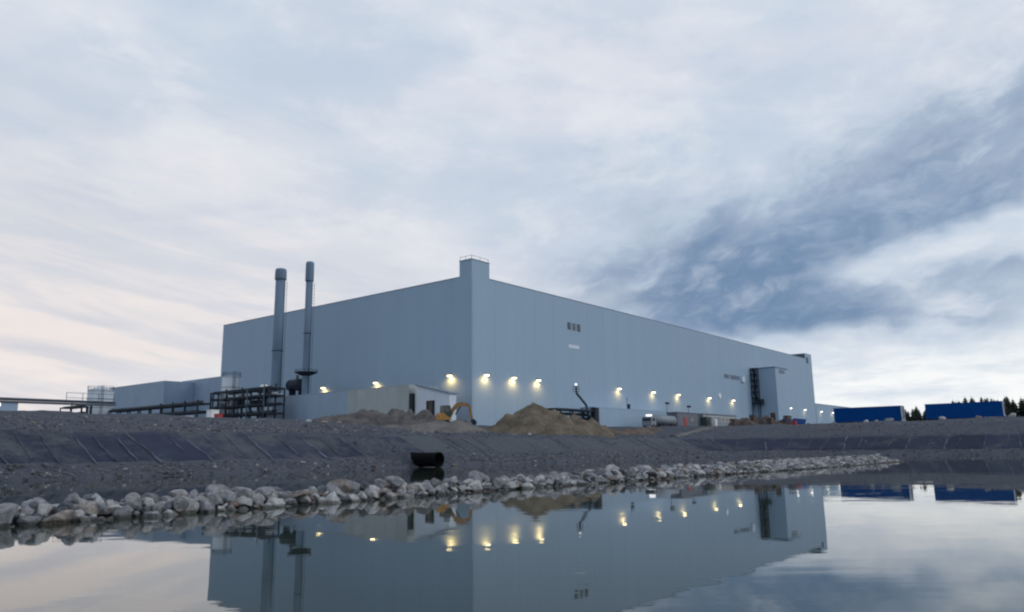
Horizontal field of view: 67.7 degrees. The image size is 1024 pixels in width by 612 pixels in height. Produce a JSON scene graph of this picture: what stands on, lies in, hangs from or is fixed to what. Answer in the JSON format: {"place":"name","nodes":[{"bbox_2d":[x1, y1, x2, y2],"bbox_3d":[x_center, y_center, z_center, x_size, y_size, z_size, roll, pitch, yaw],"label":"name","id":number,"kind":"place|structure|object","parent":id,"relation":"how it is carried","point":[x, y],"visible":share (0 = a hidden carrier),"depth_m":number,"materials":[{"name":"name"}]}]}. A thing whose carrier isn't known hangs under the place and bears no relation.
{"place":"outdoors","nodes":[
{"label":"outdoors","id":0,"kind":"place"},
{"bbox_2d":[0,454,1023,611],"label":"pond water","id":1,"kind":"structure","parent":0,"point":[929,533],"depth_m":11.08,"materials":[{"name":"grey liquid"}]},
{"bbox_2d":[0,410,1023,481],"bbox_3d":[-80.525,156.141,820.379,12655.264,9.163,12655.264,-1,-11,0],"label":"ground","id":2,"kind":"structure","parent":0,"point":[762,430],"depth_m":79.17,"materials":[{"name":"gravel"}]},
{"bbox_2d":[0,401,20,410],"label":"hut","id":3,"kind":"object","parent":2,"relation":"on","point":[8,405],"visible":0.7,"depth_m":111.54,"materials":[{"name":"white metal"}]},
{"bbox_2d":[0,392,115,413],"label":"pipe bridge","id":4,"kind":"structure","parent":2,"relation":"on","point":[69,402],"depth_m":124.39,"materials":[{"name":"metal"}]},
{"bbox_2d":[60,405,85,412],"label":"pipe rack","id":5,"kind":"object","parent":2,"relation":"on","point":[71,407],"visible":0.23,"depth_m":172.52,"materials":[{"name":"metal"}]},
{"bbox_2d":[87,385,113,413],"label":"storage tank","id":6,"kind":"object","parent":2,"relation":"on","point":[100,391],"visible":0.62,"depth_m":163.73,"materials":[{"name":"metal"}]},
{"bbox_2d":[109,381,194,415],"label":"hall","id":7,"kind":"structure","parent":2,"relation":"on","point":[155,393],"depth_m":195.78,"materials":[{"name":"metal"}]},
{"bbox_2d":[108,400,210,416],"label":"pipe rack","id":8,"kind":"object","parent":2,"relation":"on","point":[161,406],"visible":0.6,"depth_m":149.04,"materials":[{"name":"metal"}]},
{"bbox_2d":[182,376,220,416],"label":"hall","id":9,"kind":"structure","parent":2,"relation":"on","point":[204,388],"depth_m":193.59,"materials":[{"name":"metal"}]},
{"bbox_2d":[206,410,218,416],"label":"equipment box","id":10,"kind":"object","parent":2,"relation":"on","point":[210,413],"visible":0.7,"depth_m":126.38,"materials":[{"name":"white paint"}]},
{"bbox_2d":[221,371,240,417],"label":"storage tank","id":11,"kind":"object","parent":2,"relation":"on","point":[232,382],"visible":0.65,"depth_m":152.39,"materials":[{"name":"metal"}]},
{"bbox_2d":[209,383,285,418],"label":"pipe rack","id":12,"kind":"object","parent":2,"relation":"on","point":[233,402],"visible":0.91,"depth_m":139.52,"materials":[{"name":"metal"}]},
{"bbox_2d":[269,268,286,417],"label":"chimney","id":13,"kind":"object","parent":2,"relation":"on","point":[278,327],"visible":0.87,"depth_m":152.31,"materials":[{"name":"metal"}]},
{"bbox_2d":[295,261,317,393],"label":"chimney","id":14,"kind":"object","parent":2,"relation":"on","point":[305,373],"visible":0.91,"depth_m":146.35,"materials":[{"name":"metal"}]},
{"bbox_2d":[271,390,347,419],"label":"process annex","id":15,"kind":"object","parent":2,"relation":"on","point":[312,406],"visible":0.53,"depth_m":136.11,"materials":[{"name":"metal"}]},
{"bbox_2d":[285,375,301,395],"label":"process vessel","id":16,"kind":"object","parent":15,"relation":"on","point":[293,386],"visible":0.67,"depth_m":147.50,"materials":[{"name":"metal"}]},
{"bbox_2d":[313,408,439,425],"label":"dirt mound","id":17,"kind":"object","parent":2,"relation":"on","point":[393,416],"visible":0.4,"depth_m":107.09,"materials":[{"name":"grey soil"}]},
{"bbox_2d":[341,431,414,464],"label":"gravel apron","id":18,"kind":"object","parent":2,"relation":"on","point":[367,442],"visible":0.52,"depth_m":69.15,"materials":[{"name":"gravel"}]},
{"bbox_2d":[347,384,437,415],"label":"process annex","id":19,"kind":"object","parent":2,"relation":"on","point":[385,400],"visible":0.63,"depth_m":124.41,"materials":[{"name":"metal"}]},
{"bbox_2d":[10,463,844,525],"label":"rock ridge bed","id":20,"kind":"object","parent":2,"relation":"on","point":[14,520],"visible":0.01,"depth_m":17.54,"materials":[{"name":"stone"}]},
{"bbox_2d":[0,503,17,526],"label":"boulder","id":21,"kind":"object","parent":20,"relation":"on","point":[8,511],"visible":0.89,"depth_m":15.19,"materials":[{"name":"stone"}]},
{"bbox_2d":[20,505,34,515],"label":"boulder","id":22,"kind":"object","parent":20,"relation":"on","point":[26,510],"visible":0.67,"depth_m":15.77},
{"bbox_2d":[28,501,38,510],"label":"boulder","id":23,"kind":"object","parent":22,"relation":"on","point":[34,505],"visible":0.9,"depth_m":15.93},
{"bbox_2d":[16,515,40,525],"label":"boulder","id":24,"kind":"object","parent":20,"relation":"on","point":[28,520],"visible":0.77,"depth_m":15.44,"materials":[{"name":"stone"}]},
{"bbox_2d":[20,499,45,507],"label":"boulder","id":25,"kind":"object","parent":20,"relation":"on","point":[40,501],"visible":0.28,"depth_m":16.16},
{"bbox_2d":[34,503,52,517],"bbox_3d":[-9.817,4.320,16.042,0.365,0.330,0.349,-8,-13,32],"label":"boulder","id":26,"kind":"object","parent":20,"relation":"on","point":[43,509],"visible":0.83,"depth_m":15.95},
{"bbox_2d":[39,510,75,524],"bbox_3d":[-9.448,4.456,15.905,0.450,0.394,0.758,-3,-11,14],"label":"boulder","id":27,"kind":"object","parent":20,"relation":"on","point":[64,516],"visible":0.64,"depth_m":15.71,"materials":[{"name":"stone"}]},
{"bbox_2d":[56,502,72,509],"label":"boulder","id":28,"kind":"object","parent":20,"relation":"on","point":[69,505],"visible":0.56,"depth_m":16.41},
{"bbox_2d":[71,510,84,521],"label":"boulder","id":29,"kind":"object","parent":20,"relation":"on","point":[78,514],"visible":0.81,"depth_m":16.16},
{"bbox_2d":[71,497,87,510],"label":"boulder","id":30,"kind":"object","parent":20,"relation":"on","point":[82,502],"visible":0.42,"depth_m":16.71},
{"bbox_2d":[64,492,79,503],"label":"boulder","id":31,"kind":"object","parent":30,"relation":"on","point":[73,498],"visible":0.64,"depth_m":16.69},
{"bbox_2d":[78,515,90,521],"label":"boulder","id":32,"kind":"object","parent":20,"relation":"on","point":[84,518],"visible":0.43,"depth_m":16.19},
{"bbox_2d":[76,505,98,515],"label":"boulder","id":33,"kind":"object","parent":20,"relation":"on","point":[88,510],"visible":0.81,"depth_m":16.54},
{"bbox_2d":[85,493,106,505],"bbox_3d":[-9.281,4.390,17.000,0.513,0.442,0.485,4,-12,-23],"label":"boulder","id":34,"kind":"object","parent":20,"relation":"on","point":[98,500],"visible":0.46,"depth_m":16.91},
{"bbox_2d":[82,493,105,502],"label":"boulder","id":35,"kind":"object","parent":34,"relation":"on","point":[88,496],"visible":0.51,"depth_m":17.02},
{"bbox_2d":[96,504,108,514],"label":"boulder","id":36,"kind":"object","parent":20,"relation":"on","point":[102,509],"visible":0.86,"depth_m":16.70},
{"bbox_2d":[106,503,119,514],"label":"boulder","id":37,"kind":"object","parent":20,"relation":"on","point":[112,508],"visible":0.67,"depth_m":16.90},
{"bbox_2d":[112,507,131,518],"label":"boulder","id":38,"kind":"object","parent":20,"relation":"on","point":[122,513],"visible":0.58,"depth_m":16.81,"materials":[{"name":"stone"}]},
{"bbox_2d":[123,497,141,511],"bbox_3d":[-8.682,4.544,17.462,0.390,0.322,0.491,22,-16,-4],"label":"boulder","id":39,"kind":"object","parent":20,"relation":"on","point":[133,503],"visible":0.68,"depth_m":17.32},
{"bbox_2d":[125,492,139,501],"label":"boulder","id":40,"kind":"object","parent":39,"relation":"on","point":[136,496],"visible":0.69,"depth_m":17.46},
{"bbox_2d":[143,498,154,510],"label":"boulder","id":41,"kind":"object","parent":20,"relation":"on","point":[149,501],"visible":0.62,"depth_m":17.68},
{"bbox_2d":[140,493,159,502],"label":"boulder","id":42,"kind":"object","parent":20,"relation":"on","point":[155,497],"visible":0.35,"depth_m":18.03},
{"bbox_2d":[142,511,161,516],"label":"boulder","id":43,"kind":"object","parent":20,"relation":"on","point":[153,514],"visible":0.35,"depth_m":17.16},
{"bbox_2d":[152,502,164,512],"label":"boulder","id":44,"kind":"object","parent":20,"relation":"on","point":[158,506],"visible":0.7,"depth_m":17.59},
{"bbox_2d":[163,500,173,510],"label":"boulder","id":45,"kind":"object","parent":20,"relation":"on","point":[169,505],"visible":0.71,"depth_m":17.76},
{"bbox_2d":[162,509,177,515],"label":"boulder","id":46,"kind":"object","parent":20,"relation":"on","point":[167,512],"visible":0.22,"depth_m":17.42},
{"bbox_2d":[174,495,188,510],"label":"boulder","id":47,"kind":"object","parent":20,"relation":"on","point":[181,502],"visible":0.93,"depth_m":17.87,"materials":[{"name":"stone"}]},
{"bbox_2d":[171,496,199,513],"bbox_3d":[-7.793,4.783,18.148,0.660,0.546,0.486,-8,2,-34],"label":"boulder","id":48,"kind":"object","parent":20,"relation":"on","point":[193,506],"visible":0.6,"depth_m":18.02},
{"bbox_2d":[189,489,198,498],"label":"boulder","id":49,"kind":"object","parent":20,"relation":"on","point":[193,493],"visible":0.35,"depth_m":19.05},
{"bbox_2d":[197,500,215,512],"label":"boulder","id":50,"kind":"object","parent":20,"relation":"on","point":[205,506],"visible":0.56,"depth_m":18.29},
{"bbox_2d":[207,492,223,505],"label":"boulder","id":51,"kind":"object","parent":20,"relation":"on","point":[215,498],"visible":0.78,"depth_m":18.84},
{"bbox_2d":[205,484,231,494],"bbox_3d":[-7.443,4.731,19.236,0.397,0.479,0.620,-6,-30,32],"label":"boulder","id":52,"kind":"object","parent":20,"relation":"on","point":[212,487],"visible":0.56,"depth_m":19.15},
{"bbox_2d":[218,490,235,505],"bbox_3d":[-7.218,4.820,19.305,0.642,0.333,0.510,12,23,26],"label":"boulder","id":53,"kind":"object","parent":20,"relation":"on","point":[228,496],"visible":0.52,"depth_m":19.12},
{"bbox_2d":[225,500,240,507],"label":"boulder","id":54,"kind":"object","parent":20,"relation":"on","point":[236,504],"visible":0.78,"depth_m":19.03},
{"bbox_2d":[237,495,251,508],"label":"boulder","id":55,"kind":"object","parent":20,"relation":"on","point":[244,501],"visible":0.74,"depth_m":19.29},
{"bbox_2d":[234,487,255,497],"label":"boulder","id":56,"kind":"object","parent":20,"relation":"on","point":[246,492],"visible":0.48,"depth_m":19.67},
{"bbox_2d":[251,493,264,506],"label":"boulder","id":57,"kind":"object","parent":20,"relation":"on","point":[257,499],"visible":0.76,"depth_m":19.61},
{"bbox_2d":[266,497,284,507],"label":"boulder","id":58,"kind":"object","parent":20,"relation":"on","point":[276,502],"visible":0.68,"depth_m":19.79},
{"bbox_2d":[278,493,291,498],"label":"boulder","id":59,"kind":"object","parent":20,"relation":"on","point":[283,495],"visible":0.62,"depth_m":20.31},
{"bbox_2d":[284,498,297,505],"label":"boulder","id":60,"kind":"object","parent":20,"relation":"on","point":[291,501],"visible":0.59,"depth_m":20.16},
{"bbox_2d":[289,490,307,501],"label":"boulder","id":61,"kind":"object","parent":20,"relation":"on","point":[297,495],"visible":0.62,"depth_m":20.57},
{"bbox_2d":[298,496,311,503],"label":"boulder","id":62,"kind":"object","parent":20,"relation":"on","point":[305,500],"visible":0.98,"depth_m":20.64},
{"bbox_2d":[325,492,341,503],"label":"boulder","id":63,"kind":"object","parent":20,"relation":"on","point":[332,497],"visible":0.49,"depth_m":21.10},
{"bbox_2d":[325,484,345,496],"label":"boulder","id":64,"kind":"object","parent":20,"relation":"on","point":[330,488],"visible":0.57,"depth_m":21.64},
{"bbox_2d":[331,479,350,492],"bbox_3d":[-4.950,5.225,21.922,0.594,0.487,0.406,-4,-11,15],"label":"boulder","id":65,"kind":"object","parent":64,"relation":"on","point":[343,485],"visible":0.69,"depth_m":21.84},
{"bbox_2d":[346,480,359,496],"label":"boulder","id":66,"kind":"object","parent":20,"relation":"on","point":[357,485],"visible":0.26,"depth_m":22.36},
{"bbox_2d":[347,494,360,501],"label":"boulder","id":67,"kind":"object","parent":20,"relation":"on","point":[353,498],"visible":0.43,"depth_m":21.61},
{"bbox_2d":[357,491,367,500],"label":"boulder","id":68,"kind":"object","parent":20,"relation":"on","point":[361,495],"visible":0.59,"depth_m":21.96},
{"bbox_2d":[363,485,379,498],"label":"boulder","id":69,"kind":"object","parent":20,"relation":"on","point":[371,491],"visible":0.74,"depth_m":22.40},
{"bbox_2d":[383,492,396,498],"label":"boulder","id":70,"kind":"object","parent":20,"relation":"on","point":[389,495],"visible":0.33,"depth_m":22.60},
{"bbox_2d":[390,484,406,492],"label":"boulder","id":71,"kind":"object","parent":20,"relation":"on","point":[401,487],"visible":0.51,"depth_m":23.56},
{"bbox_2d":[384,475,404,487],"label":"boulder","id":72,"kind":"object","parent":71,"relation":"on","point":[393,481],"visible":0.94,"depth_m":23.50,"materials":[{"name":"stone"}]},
{"bbox_2d":[395,489,405,497],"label":"boulder","id":73,"kind":"object","parent":20,"relation":"on","point":[401,492],"visible":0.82,"depth_m":23.30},
{"bbox_2d":[406,484,417,493],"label":"boulder","id":74,"kind":"object","parent":20,"relation":"on","point":[410,486],"visible":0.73,"depth_m":23.84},
{"bbox_2d":[432,478,440,487],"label":"boulder","id":75,"kind":"object","parent":20,"relation":"on","point":[435,482],"visible":0.85,"depth_m":25.06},
{"bbox_2d":[10,453,906,526],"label":"ridge stones","id":76,"kind":"object","parent":20,"relation":"on","point":[718,468],"visible":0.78,"depth_m":37.85,"materials":[{"name":"stone"}]},
{"bbox_2d":[168,489,188,496],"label":"boulder","id":77,"kind":"object","parent":76,"relation":"on","point":[181,492],"visible":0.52,"depth_m":18.59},
{"bbox_2d":[255,486,275,496],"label":"boulder","id":78,"kind":"object","parent":76,"relation":"on","point":[266,491],"visible":0.74,"depth_m":20.01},
{"bbox_2d":[468,470,484,481],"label":"boulder","id":79,"kind":"object","parent":76,"relation":"on","point":[471,474],"visible":0.58,"depth_m":26.85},
{"bbox_2d":[468,480,482,491],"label":"boulder","id":80,"kind":"object","parent":20,"relation":"on","point":[475,484],"visible":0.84,"depth_m":25.93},
{"bbox_2d":[492,477,505,489],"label":"boulder","id":81,"kind":"object","parent":20,"relation":"on","point":[500,482],"visible":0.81,"depth_m":26.91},
{"bbox_2d":[503,481,516,489],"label":"boulder","id":82,"kind":"object","parent":20,"relation":"on","point":[511,485],"visible":0.69,"depth_m":26.99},
{"bbox_2d":[521,482,534,488],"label":"boulder","id":83,"kind":"object","parent":20,"relation":"on","point":[527,485],"visible":0.41,"depth_m":27.57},
{"bbox_2d":[549,471,559,481],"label":"boulder","id":84,"kind":"object","parent":20,"relation":"on","point":[555,474],"visible":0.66,"depth_m":30.13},
{"bbox_2d":[622,471,633,477],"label":"boulder","id":85,"kind":"object","parent":20,"relation":"on","point":[629,474],"visible":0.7,"depth_m":33.27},
{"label":"boulder","id":86,"kind":"object","parent":20,"relation":"on","visible":0},
{"bbox_2d":[374,479,387,484],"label":"boulder","id":87,"kind":"object","parent":86,"relation":"on","point":[379,481],"visible":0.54,"depth_m":23.14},
{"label":"boulder","id":88,"kind":"object","parent":20,"relation":"on","visible":0},
{"bbox_2d":[359,481,368,490],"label":"boulder","id":89,"kind":"object","parent":88,"relation":"on","point":[364,485],"visible":0.83,"depth_m":22.54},
{"bbox_2d":[410,452,444,466],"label":"outfall pipe","id":90,"kind":"object","parent":2,"relation":"on","point":[434,459],"visible":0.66,"depth_m":67.81,"materials":[{"name":"plastic"}]},
{"bbox_2d":[409,384,457,420],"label":"site shed","id":91,"kind":"structure","parent":2,"relation":"on","point":[433,400],"depth_m":117.57,"materials":[{"name":"metal"}]},
{"bbox_2d":[382,419,489,432],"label":"dirt mound","id":92,"kind":"object","parent":2,"relation":"on","point":[460,426],"visible":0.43,"depth_m":97.24,"materials":[{"name":"beige soil"}]},
{"bbox_2d":[435,402,476,424],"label":"excavator","id":93,"kind":"object","parent":92,"relation":"on","point":[446,414],"visible":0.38,"depth_m":101.70,"materials":[{"name":"metal"}]},
{"bbox_2d":[0,428,1023,463],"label":"pond liner","id":94,"kind":"object","parent":2,"relation":"on","point":[69,446],"visible":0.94,"depth_m":65.69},
{"bbox_2d":[219,255,816,425],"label":"factory building","id":95,"kind":"structure","parent":2,"relation":"on","point":[470,326],"depth_m":156.55,"materials":[{"name":"metal"}]},
{"bbox_2d":[486,402,616,437],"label":"dirt mound","id":96,"kind":"object","parent":2,"relation":"on","point":[534,418],"visible":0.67,"depth_m":105.39,"materials":[{"name":"brown soil"}]},
{"bbox_2d":[547,407,599,423],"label":"steel canopy","id":97,"kind":"object","parent":2,"relation":"on","point":[594,413],"visible":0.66,"depth_m":142.22,"materials":[{"name":"metal"}]},
{"bbox_2d":[573,383,589,420],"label":"boom lift","id":98,"kind":"object","parent":2,"relation":"on","point":[582,400],"visible":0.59,"depth_m":143.99,"materials":[{"name":"metal"}]},
{"bbox_2d":[581,404,668,426],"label":"lean to","id":99,"kind":"object","parent":2,"relation":"on","point":[619,417],"visible":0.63,"depth_m":163.08,"materials":[{"name":"metal"}]},
{"bbox_2d":[610,426,664,434],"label":"dirt mound","id":100,"kind":"object","parent":2,"relation":"on","point":[641,430],"visible":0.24,"depth_m":133.55,"materials":[{"name":"brown soil"}]},
{"bbox_2d":[642,414,676,426],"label":"tank lorry","id":101,"kind":"object","parent":2,"relation":"on","point":[655,420],"visible":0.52,"depth_m":162.99,"materials":[{"name":"grey paint"}]},
{"bbox_2d":[666,412,698,425],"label":"site cabin","id":102,"kind":"object","parent":2,"relation":"on","point":[686,419],"visible":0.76,"depth_m":174.88,"materials":[{"name":"metal"}]},
{"bbox_2d":[700,416,711,425],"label":"generator","id":103,"kind":"object","parent":2,"relation":"on","point":[705,421],"visible":0.76,"depth_m":180.63,"materials":[{"name":"metal"}]},
{"bbox_2d":[698,413,736,425],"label":"site cabin","id":104,"kind":"object","parent":2,"relation":"on","point":[723,420],"visible":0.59,"depth_m":190.31,"materials":[{"name":"metal"}]},
{"bbox_2d":[729,419,739,425],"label":"timber stack","id":105,"kind":"object","parent":2,"relation":"on","point":[734,422],"visible":0.91,"depth_m":156.18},
{"bbox_2d":[728,418,758,425],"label":"rubble heap","id":106,"kind":"object","parent":2,"relation":"on","point":[744,421],"visible":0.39,"depth_m":158.46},
{"bbox_2d":[757,415,780,424],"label":"rubble heap","id":107,"kind":"object","parent":2,"relation":"on","point":[762,420],"visible":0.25,"depth_m":167.02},
{"bbox_2d":[784,418,806,423],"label":"blue skip","id":108,"kind":"object","parent":2,"relation":"on","point":[801,421],"visible":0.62,"depth_m":175.17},
{"bbox_2d":[815,403,849,423],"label":"annex building","id":109,"kind":"structure","parent":2,"relation":"on","point":[826,415],"depth_m":279.67,"materials":[{"name":"metal"}]},
{"bbox_2d":[833,405,904,422],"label":"trailer","id":110,"kind":"object","parent":2,"relation":"on","point":[862,414],"visible":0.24,"depth_m":159.68,"materials":[{"name":"metal"}]},
{"bbox_2d":[924,401,1005,419],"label":"trailer","id":111,"kind":"object","parent":2,"relation":"on","point":[966,410],"visible":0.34,"depth_m":148.73,"materials":[{"name":"metal"}]},
{"bbox_2d":[1010,399,1021,416],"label":"spruce tree","id":112,"kind":"object","parent":2,"relation":"on","point":[1015,406],"visible":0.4,"depth_m":369.12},
{"bbox_2d":[1017,396,1023,416],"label":"spruce tree","id":113,"kind":"object","parent":2,"relation":"on","point":[1021,407],"visible":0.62,"depth_m":370.76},
{"bbox_2d":[0,0,1023,417],"label":"sky","id":114,"kind":"structure","parent":0,"point":[839,183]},
{"bbox_2d":[672,425,729,436],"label":"access track","id":115,"kind":"structure","parent":0,"point":[689,432],"depth_m":138.32,"materials":[{"name":"gravel"}]},
{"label":"boulder","id":116,"kind":"object","parent":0,"visible":0},
{"bbox_2d":[449,476,457,485],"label":"boulder","id":117,"kind":"object","parent":116,"relation":"on","point":[453,480],"visible":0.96,"depth_m":25.62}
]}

